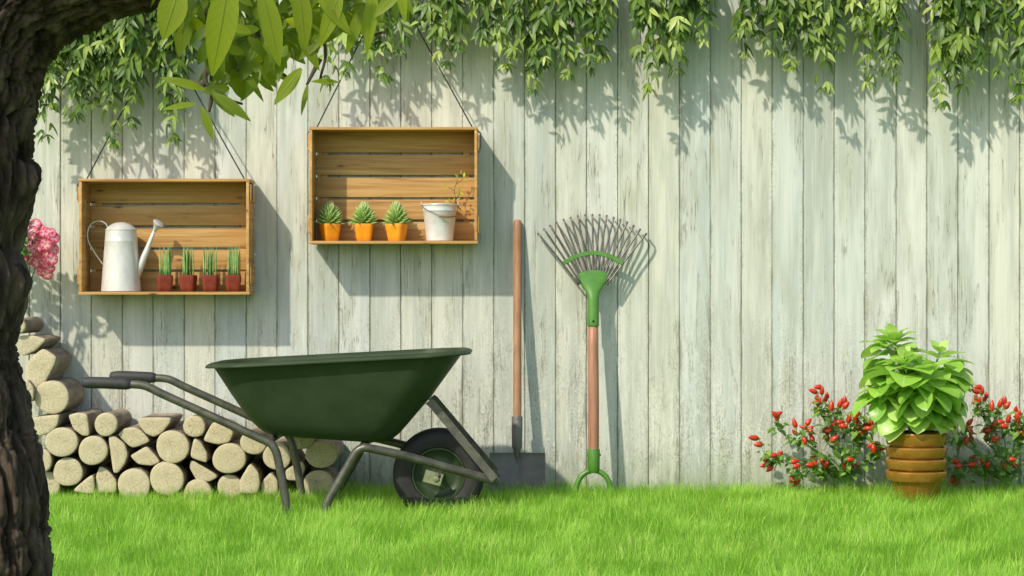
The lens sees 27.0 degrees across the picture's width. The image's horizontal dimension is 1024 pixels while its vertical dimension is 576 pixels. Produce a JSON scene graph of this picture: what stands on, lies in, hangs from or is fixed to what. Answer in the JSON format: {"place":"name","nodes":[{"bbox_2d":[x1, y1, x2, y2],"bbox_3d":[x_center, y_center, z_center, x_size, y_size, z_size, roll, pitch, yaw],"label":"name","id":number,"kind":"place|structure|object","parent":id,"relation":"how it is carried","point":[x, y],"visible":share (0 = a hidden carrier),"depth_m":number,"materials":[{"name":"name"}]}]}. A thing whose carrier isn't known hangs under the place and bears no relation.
{"place":"outdoors","nodes":[
{"label":"outdoors","id":0,"kind":"place"},
{"bbox_2d":[48,474,1023,575],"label":"ground","id":1,"kind":"structure","parent":0,"point":[530,545],"depth_m":6.27,"materials":[{"name":"green plant"}]},
{"bbox_2d":[21,218,59,279],"bbox_3d":[-1.827,0.244,7.782,0.358,1.059,0.208,0,0,0],"label":"flowering shrub","id":2,"kind":"object","parent":1,"relation":"on","point":[40,252],"visible":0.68,"depth_m":7.78,"materials":[{"name":"pink plant"}]},
{"bbox_2d":[45,469,72,494],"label":"log","id":3,"kind":"object","parent":1,"relation":"on","point":[53,484],"visible":0.33,"depth_m":7.70,"materials":[{"name":"beige wood"}]},
{"bbox_2d":[43,448,69,471],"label":"log","id":4,"kind":"object","parent":3,"relation":"on","point":[50,460],"visible":0.47,"depth_m":7.67,"materials":[{"name":"beige wood"}]},
{"bbox_2d":[74,473,96,493],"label":"log","id":5,"kind":"object","parent":1,"relation":"on","point":[85,484],"visible":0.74,"depth_m":7.68,"materials":[{"name":"beige wood"}]},
{"bbox_2d":[53,452,98,485],"bbox_3d":[-1.600,0.662,7.833,0.110,0.106,0.297,0,0,0],"label":"log","id":6,"kind":"object","parent":5,"relation":"on","point":[73,469],"visible":0.84,"depth_m":7.68,"materials":[{"name":"beige wood"}]},
{"bbox_2d":[45,424,93,456],"bbox_3d":[-1.620,0.554,7.823,0.122,0.107,0.308,0,0,0],"label":"log","id":7,"kind":"object","parent":6,"relation":"on","point":[65,440],"visible":0.84,"depth_m":7.67,"materials":[{"name":"beige wood"}]},
{"bbox_2d":[33,410,75,435],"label":"log","id":8,"kind":"object","parent":7,"relation":"on","point":[44,424],"visible":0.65,"depth_m":7.67,"materials":[{"name":"beige wood"}]},
{"bbox_2d":[35,377,83,413],"bbox_3d":[-1.662,0.395,7.835,0.127,0.123,0.276,0,0,0],"label":"log","id":9,"kind":"object","parent":8,"relation":"on","point":[56,396],"visible":1,"depth_m":7.70,"materials":[{"name":"beige wood"}]},
{"bbox_2d":[24,380,36,400],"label":"log","id":10,"kind":"object","parent":9,"relation":"on","point":[31,387],"visible":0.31,"depth_m":7.67,"materials":[{"name":"beige wood"}]},
{"bbox_2d":[26,347,71,387],"bbox_3d":[-1.701,0.293,7.843,0.111,0.145,0.277,0,0,0],"label":"log","id":11,"kind":"object","parent":9,"relation":"on","point":[45,365],"visible":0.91,"depth_m":7.71,"materials":[{"name":"beige wood"}]},
{"bbox_2d":[19,334,60,355],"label":"log","id":12,"kind":"object","parent":11,"relation":"on","point":[32,344],"visible":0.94,"depth_m":7.71,"materials":[{"name":"beige wood"}]},
{"bbox_2d":[20,317,43,333],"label":"log","id":13,"kind":"object","parent":12,"relation":"on","point":[32,324],"visible":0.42,"depth_m":7.81,"materials":[{"name":"beige wood"}]},
{"bbox_2d":[96,461,126,492],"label":"log","id":14,"kind":"object","parent":1,"relation":"on","point":[105,474],"visible":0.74,"depth_m":7.70,"materials":[{"name":"beige wood"}]},
{"bbox_2d":[79,433,116,464],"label":"log","id":15,"kind":"object","parent":14,"relation":"on","point":[94,449],"visible":0.84,"depth_m":7.67,"materials":[{"name":"beige wood"}]},
{"bbox_2d":[69,408,103,435],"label":"log","id":16,"kind":"object","parent":15,"relation":"on","point":[83,422],"visible":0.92,"depth_m":7.67,"materials":[{"name":"beige wood"}]},
{"bbox_2d":[95,408,131,435],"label":"log","id":17,"kind":"object","parent":15,"relation":"on","point":[115,421],"visible":1,"depth_m":7.68,"materials":[{"name":"beige wood"}]},
{"bbox_2d":[109,432,141,472],"bbox_3d":[-1.419,0.600,7.828,0.069,0.137,0.287,0,0,0],"label":"log","id":18,"kind":"object","parent":14,"relation":"on","point":[121,451],"visible":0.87,"depth_m":7.69,"materials":[{"name":"beige wood"}]},
{"bbox_2d":[118,464,156,497],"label":"log","id":19,"kind":"object","parent":1,"relation":"on","point":[136,477],"visible":0.73,"depth_m":7.67,"materials":[{"name":"beige wood"}]},
{"bbox_2d":[150,458,194,495],"bbox_3d":[-1.241,0.687,7.825,0.125,0.124,0.310,0,0,0],"label":"log","id":20,"kind":"object","parent":1,"relation":"on","point":[164,475],"visible":0.87,"depth_m":7.67,"materials":[{"name":"beige wood"}]},
{"bbox_2d":[131,442,162,465],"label":"log","id":21,"kind":"object","parent":20,"relation":"on","point":[148,455],"visible":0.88,"depth_m":7.70,"materials":[{"name":"beige wood"}]},
{"bbox_2d":[119,423,160,447],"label":"log","id":22,"kind":"object","parent":21,"relation":"on","point":[136,435],"visible":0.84,"depth_m":7.70,"materials":[{"name":"beige wood"}]},
{"bbox_2d":[157,425,196,462],"bbox_3d":[-1.220,0.572,7.826,0.120,0.121,0.311,0,0,0],"label":"log","id":23,"kind":"object","parent":20,"relation":"on","point":[174,445],"visible":0.89,"depth_m":7.67,"materials":[{"name":"beige wood"}]},
{"bbox_2d":[138,413,181,436],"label":"log","id":24,"kind":"object","parent":23,"relation":"on","point":[155,424],"visible":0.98,"depth_m":7.69,"materials":[{"name":"beige wood"}]},
{"bbox_2d":[183,477,219,498],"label":"log","id":25,"kind":"object","parent":1,"relation":"on","point":[195,483],"visible":0.39,"depth_m":7.68,"materials":[{"name":"beige wood"}]},
{"bbox_2d":[190,459,223,481],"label":"log","id":26,"kind":"object","parent":25,"relation":"on","point":[207,471],"visible":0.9,"depth_m":7.70,"materials":[{"name":"beige wood"}]},
{"bbox_2d":[191,434,217,461],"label":"log","id":27,"kind":"object","parent":26,"relation":"on","point":[202,450],"visible":0.9,"depth_m":7.67,"materials":[{"name":"beige wood"}]},
{"bbox_2d":[183,414,213,436],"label":"log","id":28,"kind":"object","parent":27,"relation":"on","point":[196,425],"visible":0.82,"depth_m":7.70,"materials":[{"name":"beige wood"}]},
{"bbox_2d":[0,0,413,575],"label":"tree","id":29,"kind":"object","parent":1,"relation":"on","point":[263,42],"visible":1,"depth_m":2.25,"materials":[{"name":"green plant"}]},
{"bbox_2d":[218,469,244,498],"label":"log","id":30,"kind":"object","parent":1,"relation":"on","point":[231,481],"visible":0.67,"depth_m":7.70,"materials":[{"name":"beige wood"}]},
{"bbox_2d":[212,438,255,472],"bbox_3d":[-1.018,0.614,7.829,0.123,0.110,0.304,0,0,0],"label":"log","id":31,"kind":"object","parent":30,"relation":"on","point":[232,456],"visible":0.91,"depth_m":7.68,"materials":[{"name":"beige wood"}]},
{"bbox_2d":[204,418,240,443],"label":"log","id":32,"kind":"object","parent":31,"relation":"on","point":[216,433],"visible":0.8,"depth_m":7.69,"materials":[{"name":"beige wood"}]},
{"bbox_2d":[240,427,273,454],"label":"log","id":33,"kind":"object","parent":31,"relation":"on","point":[250,446],"visible":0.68,"depth_m":7.68,"materials":[{"name":"beige wood"}]},
{"bbox_2d":[240,457,268,493],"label":"log","id":34,"kind":"object","parent":1,"relation":"on","point":[256,473],"visible":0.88,"depth_m":7.67,"materials":[{"name":"beige wood"}]},
{"bbox_2d":[261,470,278,494],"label":"log","id":35,"kind":"object","parent":1,"relation":"on","point":[270,480],"visible":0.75,"depth_m":7.69,"materials":[{"name":"beige wood"}]},
{"bbox_2d":[263,437,298,469],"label":"log","id":36,"kind":"object","parent":35,"relation":"on","point":[283,446],"visible":0.5,"depth_m":7.68,"materials":[{"name":"beige wood"}]},
{"bbox_2d":[81,347,499,515],"bbox_3d":[-0.739,0.504,7.370,1.396,0.589,0.602,0,0,0],"label":"wheelbarrow","id":37,"kind":"object","parent":1,"relation":"on","point":[365,399],"visible":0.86,"depth_m":7.16,"materials":[{"name":"paint"}]},
{"bbox_2d":[304,465,338,497],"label":"log","id":38,"kind":"object","parent":1,"relation":"on","point":[327,476],"visible":0.59,"depth_m":7.69,"materials":[{"name":"beige wood"}]},
{"bbox_2d":[286,457,310,480],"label":"log","id":39,"kind":"object","parent":38,"relation":"on","point":[305,468],"visible":0.68,"depth_m":7.69,"materials":[{"name":"beige wood"}]},
{"bbox_2d":[305,439,343,467],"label":"log","id":40,"kind":"object","parent":38,"relation":"on","point":[322,453],"visible":0.95,"depth_m":7.68,"materials":[{"name":"beige wood"}]},
{"bbox_2d":[294,437,316,448],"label":"log","id":41,"kind":"object","parent":40,"relation":"on","point":[303,443],"visible":0.45,"depth_m":7.68,"materials":[{"name":"beige wood"}]},
{"bbox_2d":[490,219,544,494],"bbox_3d":[0.020,0.257,7.924,0.205,1.027,0.154,0,0,0],"label":"shovel","id":42,"kind":"object","parent":1,"relation":"on","point":[522,468],"visible":0.89,"depth_m":7.88,"materials":[{"name":"brown wood"}]},
{"bbox_2d":[16,0,1023,493],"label":"fence","id":43,"kind":"object","parent":1,"relation":"on","point":[798,242],"visible":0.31,"depth_m":8.00,"materials":[{"name":"paint"}]},
{"bbox_2d":[34,37,87,143],"bbox_3d":[-1.692,-0.913,7.879,0.269,0.779,0.264,0,0,0],"label":"hanging vine","id":44,"kind":"object","parent":43,"relation":"hanging from","point":[55,69],"visible":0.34,"depth_m":7.84,"materials":[{"name":"green plant"}]},
{"bbox_2d":[61,10,156,151],"bbox_3d":[-1.483,-0.901,7.878,0.412,0.802,0.265,0,0,0],"label":"hanging vine","id":45,"kind":"object","parent":43,"relation":"hanging from","point":[102,43],"visible":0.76,"depth_m":7.82,"materials":[{"name":"green plant"}]},
{"bbox_2d":[77,43,254,294],"bbox_3d":[-1.274,-0.467,7.910,0.647,0.983,0.172,0,0,0],"label":"wooden crate","id":46,"kind":"object","parent":43,"relation":"attached to","point":[99,192],"visible":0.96,"depth_m":7.98,"materials":[{"name":"brown wood"}]},
{"bbox_2d":[87,219,163,290],"bbox_3d":[-1.433,-0.121,7.897,0.269,0.267,0.145,0,0,25],"label":"watering can","id":47,"kind":"object","parent":46,"relation":"in","point":[123,264],"visible":1,"depth_m":7.86,"materials":[{"name":"metal"}]},
{"bbox_2d":[157,246,172,290],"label":"potted shoots","id":48,"kind":"object","parent":46,"relation":"on","point":[165,281],"visible":1,"depth_m":7.90,"materials":[{"name":"green plant"}]},
{"bbox_2d":[179,246,196,290],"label":"potted shoots","id":49,"kind":"object","parent":46,"relation":"on","point":[187,281],"visible":1,"depth_m":7.90,"materials":[{"name":"green plant"}]},
{"bbox_2d":[202,246,218,290],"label":"potted shoots","id":50,"kind":"object","parent":46,"relation":"on","point":[210,280],"visible":1,"depth_m":7.90,"materials":[{"name":"green plant"}]},
{"bbox_2d":[225,245,240,290],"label":"potted shoots","id":51,"kind":"object","parent":46,"relation":"on","point":[233,280],"visible":1,"depth_m":7.90,"materials":[{"name":"green plant"}]},
{"bbox_2d":[142,9,201,146],"bbox_3d":[-1.255,-0.908,7.894,0.249,0.789,0.227,0,0,34],"label":"hanging vine","id":52,"kind":"object","parent":43,"relation":"hanging from","point":[178,67],"visible":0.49,"depth_m":7.85,"materials":[{"name":"green plant"}]},
{"bbox_2d":[318,5,387,91],"bbox_3d":[-0.599,-1.009,7.888,0.290,0.586,0.246,0,0,0],"label":"hanging vine","id":53,"kind":"object","parent":43,"relation":"hanging from","point":[343,37],"visible":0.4,"depth_m":7.84,"materials":[{"name":"green plant"}]},
{"bbox_2d":[307,29,480,244],"bbox_3d":[-0.433,-0.660,7.910,0.639,0.996,0.172,0,0,0],"label":"wooden crate","id":54,"kind":"object","parent":43,"relation":"attached to","point":[465,141],"visible":0.96,"depth_m":7.98,"materials":[{"name":"brown wood"}]},
{"bbox_2d":[314,200,344,240],"bbox_3d":[-0.677,-0.250,7.912,0.122,0.152,0.115,0,0,0],"label":"potted succulent","id":55,"kind":"object","parent":54,"relation":"on","point":[329,223],"visible":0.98,"depth_m":7.89,"materials":[{"name":"green plant"}]},
{"bbox_2d":[349,201,377,240],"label":"potted succulent","id":56,"kind":"object","parent":54,"relation":"on","point":[363,222],"visible":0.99,"depth_m":7.89,"materials":[{"name":"green plant"}]},
{"bbox_2d":[382,200,411,240],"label":"potted succulent","id":57,"kind":"object","parent":54,"relation":"on","point":[396,223],"visible":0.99,"depth_m":7.89,"materials":[{"name":"green plant"}]},
{"bbox_2d":[421,201,458,240],"bbox_3d":[-0.268,-0.248,7.908,0.141,0.147,0.143,0,0,0],"label":"bucket","id":58,"kind":"object","parent":54,"relation":"on","point":[439,221],"visible":0.94,"depth_m":7.86,"materials":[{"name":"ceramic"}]},
{"bbox_2d":[444,170,467,210],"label":"seedling","id":59,"kind":"object","parent":58,"relation":"in","point":[455,198],"visible":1,"depth_m":7.92,"materials":[{"name":"yellow plant"}]},
{"bbox_2d":[362,0,435,85],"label":"hanging vine","id":60,"kind":"object","parent":43,"relation":"hanging from","point":[390,30],"visible":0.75,"depth_m":7.85,"materials":[{"name":"green plant"}]},
{"bbox_2d":[411,0,469,72],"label":"hanging vine","id":61,"kind":"object","parent":43,"relation":"hanging from","point":[444,9],"visible":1,"depth_m":7.83,"materials":[{"name":"green plant"}]},
{"bbox_2d":[465,0,531,73],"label":"hanging vine","id":62,"kind":"object","parent":43,"relation":"hanging from","point":[496,34],"visible":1,"depth_m":7.83,"materials":[{"name":"green plant"}]},
{"bbox_2d":[514,0,586,97],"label":"hanging vine","id":63,"kind":"object","parent":43,"relation":"hanging from","point":[543,21],"visible":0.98,"depth_m":7.83,"materials":[{"name":"green plant"}]},
{"bbox_2d":[569,0,618,78],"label":"hanging vine","id":64,"kind":"object","parent":43,"relation":"hanging from","point":[597,28],"visible":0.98,"depth_m":7.84,"materials":[{"name":"green plant"}]},
{"bbox_2d":[627,0,679,99],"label":"hanging vine","id":65,"kind":"object","parent":43,"relation":"hanging from","point":[644,13],"visible":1,"depth_m":7.83,"materials":[{"name":"green plant"}]},
{"bbox_2d":[659,0,720,78],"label":"hanging vine","id":66,"kind":"object","parent":43,"relation":"hanging from","point":[688,10],"visible":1,"depth_m":7.83,"materials":[{"name":"green plant"}]},
{"bbox_2d":[726,0,789,61],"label":"hanging vine","id":67,"kind":"object","parent":43,"relation":"hanging from","point":[746,26],"visible":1,"depth_m":7.83,"materials":[{"name":"green plant"}]},
{"bbox_2d":[773,0,855,94],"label":"hanging vine","id":68,"kind":"object","parent":43,"relation":"hanging from","point":[815,8],"visible":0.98,"depth_m":7.83,"materials":[{"name":"green plant"}]},
{"bbox_2d":[843,0,911,91],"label":"hanging vine","id":69,"kind":"object","parent":43,"relation":"hanging from","point":[888,10],"visible":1,"depth_m":7.83,"materials":[{"name":"green plant"}]},
{"bbox_2d":[919,0,980,112],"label":"hanging vine","id":70,"kind":"object","parent":43,"relation":"hanging from","point":[953,17],"visible":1,"depth_m":7.83,"materials":[{"name":"green plant"}]},
{"bbox_2d":[966,0,1023,107],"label":"hanging vine","id":71,"kind":"object","parent":43,"relation":"hanging from","point":[1009,8],"visible":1,"depth_m":7.84,"materials":[{"name":"green plant"}]},
{"bbox_2d":[537,214,646,493],"bbox_3d":[0.299,0.241,7.913,0.411,1.037,0.152,0,0,0],"label":"leaf rake","id":72,"kind":"object","parent":1,"relation":"on","point":[592,282],"visible":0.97,"depth_m":7.92,"materials":[{"name":"green paint"}]},
{"bbox_2d":[748,384,884,491],"bbox_3d":[1.119,0.553,7.848,0.516,0.397,0.194,0,0,0],"label":"flowering shrub","id":73,"kind":"object","parent":1,"relation":"on","point":[848,463],"visible":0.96,"depth_m":7.84,"materials":[{"name":"green plant"}]},
{"bbox_2d":[851,323,974,504],"bbox_3d":[1.428,0.448,7.569,0.447,0.646,0.492,0,0,0],"label":"potted plant","id":74,"kind":"object","parent":1,"relation":"on","point":[920,397],"visible":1,"depth_m":7.50,"materials":[{"name":"green plant"}]},
{"bbox_2d":[934,384,1023,489],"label":"flowering shrub","id":75,"kind":"object","parent":1,"relation":"on","point":[1004,472],"visible":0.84,"depth_m":7.84,"materials":[{"name":"green plant"}]}
]}

